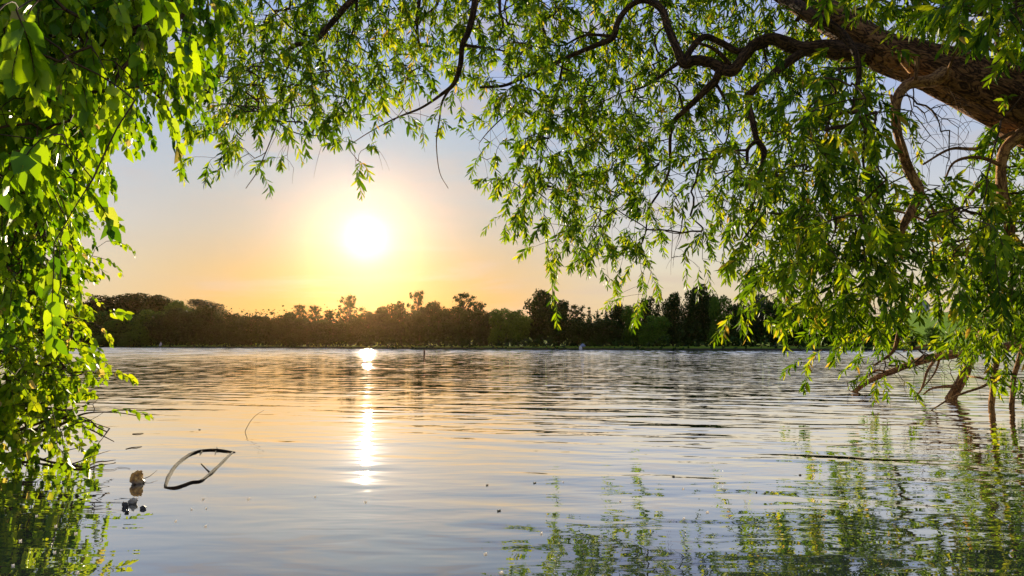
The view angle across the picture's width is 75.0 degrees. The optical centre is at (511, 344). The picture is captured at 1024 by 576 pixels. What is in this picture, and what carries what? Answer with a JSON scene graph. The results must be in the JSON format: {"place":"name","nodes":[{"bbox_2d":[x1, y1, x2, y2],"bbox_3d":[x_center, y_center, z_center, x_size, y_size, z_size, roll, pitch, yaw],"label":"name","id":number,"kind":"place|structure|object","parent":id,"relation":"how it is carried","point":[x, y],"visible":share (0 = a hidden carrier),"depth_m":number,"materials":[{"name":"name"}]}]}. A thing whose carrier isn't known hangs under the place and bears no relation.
{"place":"outdoors","nodes":[
{"label":"outdoors","id":0,"kind":"place"},
{"bbox_2d":[0,347,1023,575],"bbox_3d":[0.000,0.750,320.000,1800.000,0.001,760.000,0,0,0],"label":"lake water","id":1,"kind":"structure","parent":0,"point":[415,450],"depth_m":3.97,"materials":[{"name":"grey liquid"}]},
{"bbox_2d":[5,435,124,469],"bbox_3d":[-2.989,0.678,4.391,1.556,0.141,0.373,0,0,23],"label":"fallen branch","id":2,"kind":"object","parent":1,"relation":"on","point":[54,462],"visible":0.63,"depth_m":4.18,"materials":[{"name":"brown wood"}]},
{"bbox_2d":[122,502,128,506],"bbox_3d":[-1.788,0.742,3.082,0.032,0.032,0.028,0,0,0],"label":"stone","id":3,"kind":"object","parent":1,"relation":"on","point":[124,504],"visible":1,"depth_m":3.07,"materials":[{"name":"black stone"}]},
{"bbox_2d":[128,497,137,504],"bbox_3d":[-1.783,0.739,3.139,0.045,0.040,0.037,0,0,0],"label":"stone","id":4,"kind":"object","parent":1,"relation":"on","point":[133,500],"visible":1,"depth_m":3.13,"materials":[{"name":"grey stone"}]},
{"bbox_2d":[129,470,144,484],"bbox_3d":[-2.020,0.725,3.603,0.080,0.094,0.094,0,0,0],"label":"stone","id":5,"kind":"object","parent":1,"relation":"on","point":[136,478],"visible":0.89,"depth_m":3.58,"materials":[{"name":"brown stone"}]},
{"bbox_2d":[164,447,234,488],"bbox_3d":[-1.944,0.746,4.098,0.294,0.035,1.322,0,0,-13],"label":"curved branch","id":6,"kind":"object","parent":1,"relation":"on","point":[169,474],"visible":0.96,"depth_m":4.00,"materials":[{"name":"brown plant"}]},
{"bbox_2d":[17,312,1007,349],"bbox_3d":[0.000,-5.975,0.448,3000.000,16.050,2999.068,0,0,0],"label":"ground","id":7,"kind":"structure","parent":0,"point":[921,328],"depth_m":113.09,"materials":[{"name":"green plant"}]},
{"bbox_2d":[0,193,152,477],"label":"waterside bush","id":8,"kind":"object","parent":7,"relation":"on","point":[32,388],"visible":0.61,"depth_m":4.07,"materials":[{"name":"green plant"}]},
{"bbox_2d":[72,330,98,345],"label":"bush","id":9,"kind":"object","parent":7,"relation":"on","point":[82,339],"visible":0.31,"depth_m":197.57,"materials":[{"name":"green plant"}]},
{"bbox_2d":[86,311,115,342],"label":"broadleaf tree","id":10,"kind":"object","parent":7,"relation":"on","point":[100,319],"visible":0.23,"depth_m":203.03,"materials":[{"name":"green plant"}]},
{"bbox_2d":[83,294,124,317],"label":"broadleaf tree","id":11,"kind":"object","parent":7,"relation":"on","point":[107,301],"visible":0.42,"depth_m":245.31,"materials":[{"name":"green plant"}]},
{"bbox_2d":[88,333,124,346],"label":"bush","id":12,"kind":"object","parent":7,"relation":"on","point":[102,338],"visible":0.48,"depth_m":189.55,"materials":[{"name":"green plant"}]},
{"bbox_2d":[102,317,130,333],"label":"broadleaf tree","id":13,"kind":"object","parent":7,"relation":"on","point":[112,324],"visible":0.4,"depth_m":194.24,"materials":[{"name":"green plant"}]},
{"bbox_2d":[0,0,253,360],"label":"broadleaf tree","id":14,"kind":"object","parent":7,"relation":"on","point":[60,99],"visible":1,"depth_m":2.86,"materials":[{"name":"green plant"}]},
{"bbox_2d":[117,335,137,346],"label":"bush","id":15,"kind":"object","parent":7,"relation":"on","point":[125,340],"visible":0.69,"depth_m":184.01,"materials":[{"name":"green plant"}]},
{"bbox_2d":[112,292,152,318],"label":"broadleaf tree","id":16,"kind":"object","parent":7,"relation":"on","point":[132,301],"visible":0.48,"depth_m":244.44,"materials":[{"name":"green plant"}]},
{"bbox_2d":[125,323,155,345],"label":"broadleaf tree","id":17,"kind":"object","parent":7,"relation":"on","point":[142,331],"visible":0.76,"depth_m":183.78,"materials":[{"name":"green plant"}]},
{"bbox_2d":[123,309,164,341],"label":"broadleaf tree","id":18,"kind":"object","parent":7,"relation":"on","point":[142,316],"visible":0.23,"depth_m":190.57,"materials":[{"name":"green plant"}]},
{"bbox_2d":[137,294,178,313],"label":"broadleaf tree","id":19,"kind":"object","parent":7,"relation":"on","point":[157,302],"visible":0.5,"depth_m":233.83,"materials":[{"name":"green plant"}]},
{"bbox_2d":[142,308,187,342],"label":"broadleaf tree","id":20,"kind":"object","parent":7,"relation":"on","point":[168,317],"visible":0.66,"depth_m":182.75,"materials":[{"name":"green plant"}]},
{"bbox_2d":[163,300,191,313],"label":"broadleaf tree","id":21,"kind":"object","parent":7,"relation":"on","point":[179,304],"visible":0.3,"depth_m":221.38,"materials":[{"name":"green plant"}]},
{"bbox_2d":[174,311,207,344],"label":"broadleaf tree","id":22,"kind":"object","parent":7,"relation":"on","point":[185,319],"visible":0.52,"depth_m":175.34,"materials":[{"name":"green plant"}]},
{"bbox_2d":[185,305,225,344],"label":"broadleaf tree","id":23,"kind":"object","parent":7,"relation":"on","point":[207,313],"visible":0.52,"depth_m":174.25,"materials":[{"name":"green plant"}]},
{"bbox_2d":[185,299,229,315],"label":"broadleaf tree","id":24,"kind":"object","parent":7,"relation":"on","point":[199,303],"visible":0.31,"depth_m":255.79,"materials":[{"name":"green plant"}]},
{"bbox_2d":[208,312,241,344],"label":"broadleaf tree","id":25,"kind":"object","parent":7,"relation":"on","point":[229,329],"visible":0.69,"depth_m":167.74,"materials":[{"name":"plant"}]},
{"bbox_2d":[234,315,260,344],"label":"broadleaf tree","id":26,"kind":"object","parent":7,"relation":"on","point":[247,322],"visible":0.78,"depth_m":162.00,"materials":[{"name":"plant"}]},
{"bbox_2d":[252,316,278,345],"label":"broadleaf tree","id":27,"kind":"object","parent":7,"relation":"on","point":[265,321],"visible":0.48,"depth_m":160.04,"materials":[{"name":"green plant"}]},
{"bbox_2d":[269,311,297,344],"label":"broadleaf tree","id":28,"kind":"object","parent":7,"relation":"on","point":[282,322],"visible":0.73,"depth_m":156.28,"materials":[{"name":"green plant"}]},
{"bbox_2d":[293,304,310,321],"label":"tall airy tree","id":29,"kind":"object","parent":7,"relation":"on","point":[297,308],"visible":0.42,"depth_m":162.01,"materials":[{"name":"green plant"}]},
{"bbox_2d":[288,316,317,344],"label":"broadleaf tree","id":30,"kind":"object","parent":7,"relation":"on","point":[301,324],"visible":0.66,"depth_m":148.89,"materials":[{"name":"green plant"}]},
{"bbox_2d":[304,305,327,322],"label":"tall airy tree","id":31,"kind":"object","parent":7,"relation":"on","point":[314,309],"visible":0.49,"depth_m":159.63,"materials":[{"name":"brown plant"}]},
{"bbox_2d":[311,319,343,345],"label":"broadleaf tree","id":32,"kind":"object","parent":7,"relation":"on","point":[321,326],"visible":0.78,"depth_m":142.53,"materials":[{"name":"plant"}]},
{"bbox_2d":[320,309,338,323],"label":"tall airy tree","id":33,"kind":"object","parent":7,"relation":"on","point":[330,313],"visible":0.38,"depth_m":153.63,"materials":[{"name":"plant"}]},
{"bbox_2d":[332,318,361,345],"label":"broadleaf tree","id":34,"kind":"object","parent":7,"relation":"on","point":[345,330],"visible":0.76,"depth_m":136.81,"materials":[{"name":"plant"}]},
{"bbox_2d":[335,293,365,322],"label":"tall airy tree","id":35,"kind":"object","parent":7,"relation":"on","point":[349,304],"visible":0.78,"depth_m":146.47,"materials":[{"name":"plant"}]},
{"bbox_2d":[350,311,376,343],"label":"broadleaf tree","id":36,"kind":"object","parent":7,"relation":"on","point":[364,322],"visible":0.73,"depth_m":136.27,"materials":[{"name":"green plant"}]},
{"bbox_2d":[371,305,391,345],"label":"broadleaf tree","id":37,"kind":"object","parent":7,"relation":"on","point":[380,316],"visible":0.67,"depth_m":133.37,"materials":[{"name":"green plant"}]},
{"bbox_2d":[383,301,412,344],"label":"broadleaf tree","id":38,"kind":"object","parent":7,"relation":"on","point":[398,310],"visible":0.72,"depth_m":131.97,"materials":[{"name":"brown plant"}]},
{"bbox_2d":[406,290,427,311],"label":"tall airy tree","id":39,"kind":"object","parent":7,"relation":"on","point":[418,296],"visible":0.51,"depth_m":133.63,"materials":[{"name":"plant"}]},
{"bbox_2d":[405,307,432,343],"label":"broadleaf tree","id":40,"kind":"object","parent":7,"relation":"on","point":[417,322],"visible":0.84,"depth_m":125.08,"materials":[{"name":"green plant"}]},
{"bbox_2d":[425,301,455,345],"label":"broadleaf tree","id":41,"kind":"object","parent":7,"relation":"on","point":[435,313],"visible":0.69,"depth_m":123.23,"materials":[{"name":"green plant"}]},
{"bbox_2d":[437,306,471,345],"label":"broadleaf tree","id":42,"kind":"object","parent":7,"relation":"on","point":[458,316],"visible":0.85,"depth_m":118.67,"materials":[{"name":"plant"}]},
{"bbox_2d":[453,292,477,320],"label":"tall airy tree","id":43,"kind":"object","parent":7,"relation":"on","point":[460,299],"visible":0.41,"depth_m":128.44,"materials":[{"name":"green plant"}]},
{"bbox_2d":[461,309,491,345],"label":"broadleaf tree","id":44,"kind":"object","parent":7,"relation":"on","point":[479,329],"visible":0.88,"depth_m":116.01,"materials":[{"name":"green plant"}]},
{"bbox_2d":[467,301,491,345],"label":"tall airy tree","id":45,"kind":"object","parent":7,"relation":"on","point":[480,306],"visible":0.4,"depth_m":120.77,"materials":[{"name":"green plant"}]},
{"bbox_2d":[487,307,513,344],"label":"broadleaf tree","id":46,"kind":"object","parent":7,"relation":"on","point":[496,321],"visible":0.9,"depth_m":113.16,"materials":[{"name":"green plant"}]},
{"bbox_2d":[43,303,960,349],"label":"undergrowth","id":47,"kind":"object","parent":7,"relation":"on","point":[534,342],"visible":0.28,"depth_m":116.61,"materials":[{"name":"green plant"}]},
{"bbox_2d":[505,310,533,345],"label":"broadleaf tree","id":48,"kind":"object","parent":7,"relation":"on","point":[518,322],"visible":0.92,"depth_m":111.72,"materials":[{"name":"green plant"}]},
{"bbox_2d":[523,288,558,344],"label":"broadleaf tree","id":49,"kind":"object","parent":7,"relation":"on","point":[541,298],"visible":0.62,"depth_m":114.27,"materials":[{"name":"green plant"}]},
{"bbox_2d":[543,299,571,345],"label":"broadleaf tree","id":50,"kind":"object","parent":7,"relation":"on","point":[561,306],"visible":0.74,"depth_m":109.37,"materials":[{"name":"green plant"}]},
{"bbox_2d":[563,304,585,345],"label":"tall airy tree","id":51,"kind":"object","parent":7,"relation":"on","point":[575,312],"visible":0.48,"depth_m":107.48,"materials":[{"name":"green plant"}]},
{"bbox_2d":[563,317,592,345],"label":"broadleaf tree","id":52,"kind":"object","parent":7,"relation":"on","point":[575,328],"visible":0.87,"depth_m":103.55,"materials":[{"name":"green plant"}]},
{"bbox_2d":[584,308,591,343],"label":"conifer tree","id":53,"kind":"object","parent":7,"relation":"on","point":[589,313],"visible":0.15,"depth_m":111.40,"materials":[{"name":"green plant"}]},
{"bbox_2d":[166,0,1023,409],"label":"willow tree","id":54,"kind":"object","parent":7,"relation":"on","point":[968,76],"visible":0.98,"depth_m":6.88,"materials":[{"name":"green plant"}]},
{"bbox_2d":[604,308,608,327],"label":"conifer tree","id":55,"kind":"object","parent":7,"relation":"on","point":[605,314],"visible":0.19,"depth_m":110.27,"materials":[{"name":"green plant"}]},
{"bbox_2d":[590,318,623,345],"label":"broadleaf tree","id":56,"kind":"object","parent":7,"relation":"on","point":[601,331],"visible":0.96,"depth_m":101.39,"materials":[{"name":"green plant"}]},
{"bbox_2d":[607,303,625,345],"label":"broadleaf tree","id":57,"kind":"object","parent":7,"relation":"on","point":[616,312],"visible":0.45,"depth_m":106.69,"materials":[{"name":"green plant"}]},
{"bbox_2d":[620,303,642,343],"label":"broadleaf tree","id":58,"kind":"object","parent":7,"relation":"on","point":[628,311],"visible":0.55,"depth_m":103.17,"materials":[{"name":"green plant"}]},
{"bbox_2d":[638,296,656,345],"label":"broadleaf tree","id":59,"kind":"object","parent":7,"relation":"on","point":[649,307],"visible":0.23,"depth_m":105.12,"materials":[{"name":"green plant"}]},
{"bbox_2d":[637,315,672,346],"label":"broadleaf tree","id":60,"kind":"object","parent":7,"relation":"on","point":[650,334],"visible":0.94,"depth_m":97.64,"materials":[{"name":"green plant"}]},
{"bbox_2d":[655,295,661,316],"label":"conifer tree","id":61,"kind":"object","parent":7,"relation":"on","point":[658,310],"visible":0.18,"depth_m":108.20,"materials":[{"name":"green plant"}]},
{"bbox_2d":[660,291,684,345],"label":"broadleaf tree","id":62,"kind":"object","parent":7,"relation":"on","point":[670,308],"visible":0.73,"depth_m":101.41,"materials":[{"name":"green plant"}]},
{"bbox_2d":[680,290,702,345],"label":"broadleaf tree","id":63,"kind":"object","parent":7,"relation":"on","point":[692,309],"visible":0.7,"depth_m":102.61,"materials":[{"name":"green plant"}]},
{"bbox_2d":[691,283,718,339],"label":"broadleaf tree","id":64,"kind":"object","parent":7,"relation":"on","point":[705,298],"visible":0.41,"depth_m":103.75,"materials":[{"name":"green plant"}]},
{"bbox_2d":[707,294,734,345],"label":"broadleaf tree","id":65,"kind":"object","parent":7,"relation":"on","point":[716,313],"visible":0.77,"depth_m":97.95,"materials":[{"name":"green plant"}]},
{"bbox_2d":[725,303,756,344],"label":"broadleaf tree","id":66,"kind":"object","parent":7,"relation":"on","point":[734,332],"visible":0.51,"depth_m":97.12,"materials":[{"name":"green plant"}]},
{"bbox_2d":[743,293,769,341],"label":"broadleaf tree","id":67,"kind":"object","parent":7,"relation":"on","point":[760,317],"visible":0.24,"depth_m":101.07,"materials":[{"name":"green plant"}]},
{"bbox_2d":[758,301,792,344],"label":"broadleaf tree","id":68,"kind":"object","parent":7,"relation":"on","point":[768,308],"visible":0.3,"depth_m":96.59,"materials":[{"name":"green plant"}]},
{"bbox_2d":[780,302,810,345],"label":"broadleaf tree","id":69,"kind":"object","parent":7,"relation":"on","point":[791,338],"visible":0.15,"depth_m":95.05,"materials":[{"name":"green plant"}]},
{"bbox_2d":[794,308,832,344],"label":"broadleaf tree","id":70,"kind":"object","parent":7,"relation":"on","point":[821,335],"visible":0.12,"depth_m":93.54,"materials":[{"name":"green plant"}]},
{"bbox_2d":[849,315,869,343],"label":"broadleaf tree","id":71,"kind":"object","parent":7,"relation":"on","point":[864,335],"visible":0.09,"depth_m":92.00,"materials":[{"name":"green plant"}]},
{"bbox_2d":[871,316,895,345],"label":"broadleaf tree","id":72,"kind":"object","parent":7,"relation":"on","point":[887,333],"visible":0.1,"depth_m":90.60,"materials":[{"name":"green plant"}]},
{"bbox_2d":[893,325,911,344],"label":"broadleaf tree","id":73,"kind":"object","parent":7,"relation":"on","point":[904,334],"visible":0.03,"depth_m":90.06,"materials":[{"name":"green plant"}]},
{"bbox_2d":[910,336,918,346],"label":"bush","id":74,"kind":"object","parent":7,"relation":"on","point":[915,344],"visible":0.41,"depth_m":85.18,"materials":[{"name":"green plant"}]},
{"bbox_2d":[910,299,930,311],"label":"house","id":75,"kind":"structure","parent":7,"relation":"on","point":[926,309],"depth_m":269.05,"materials":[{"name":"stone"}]},
{"bbox_2d":[922,326,939,341],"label":"broadleaf tree","id":76,"kind":"object","parent":7,"relation":"on","point":[931,331],"visible":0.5,"depth_m":94.00,"materials":[{"name":"green plant"}]},
{"bbox_2d":[976,317,1005,341],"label":"broadleaf tree","id":77,"kind":"object","parent":7,"relation":"on","point":[993,325],"visible":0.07,"depth_m":100.09,"materials":[{"name":"green plant"}]},
{"bbox_2d":[22,0,1023,325],"label":"sky","id":78,"kind":"structure","parent":0,"point":[312,243],"materials":[{"name":"orange"}]}
]}

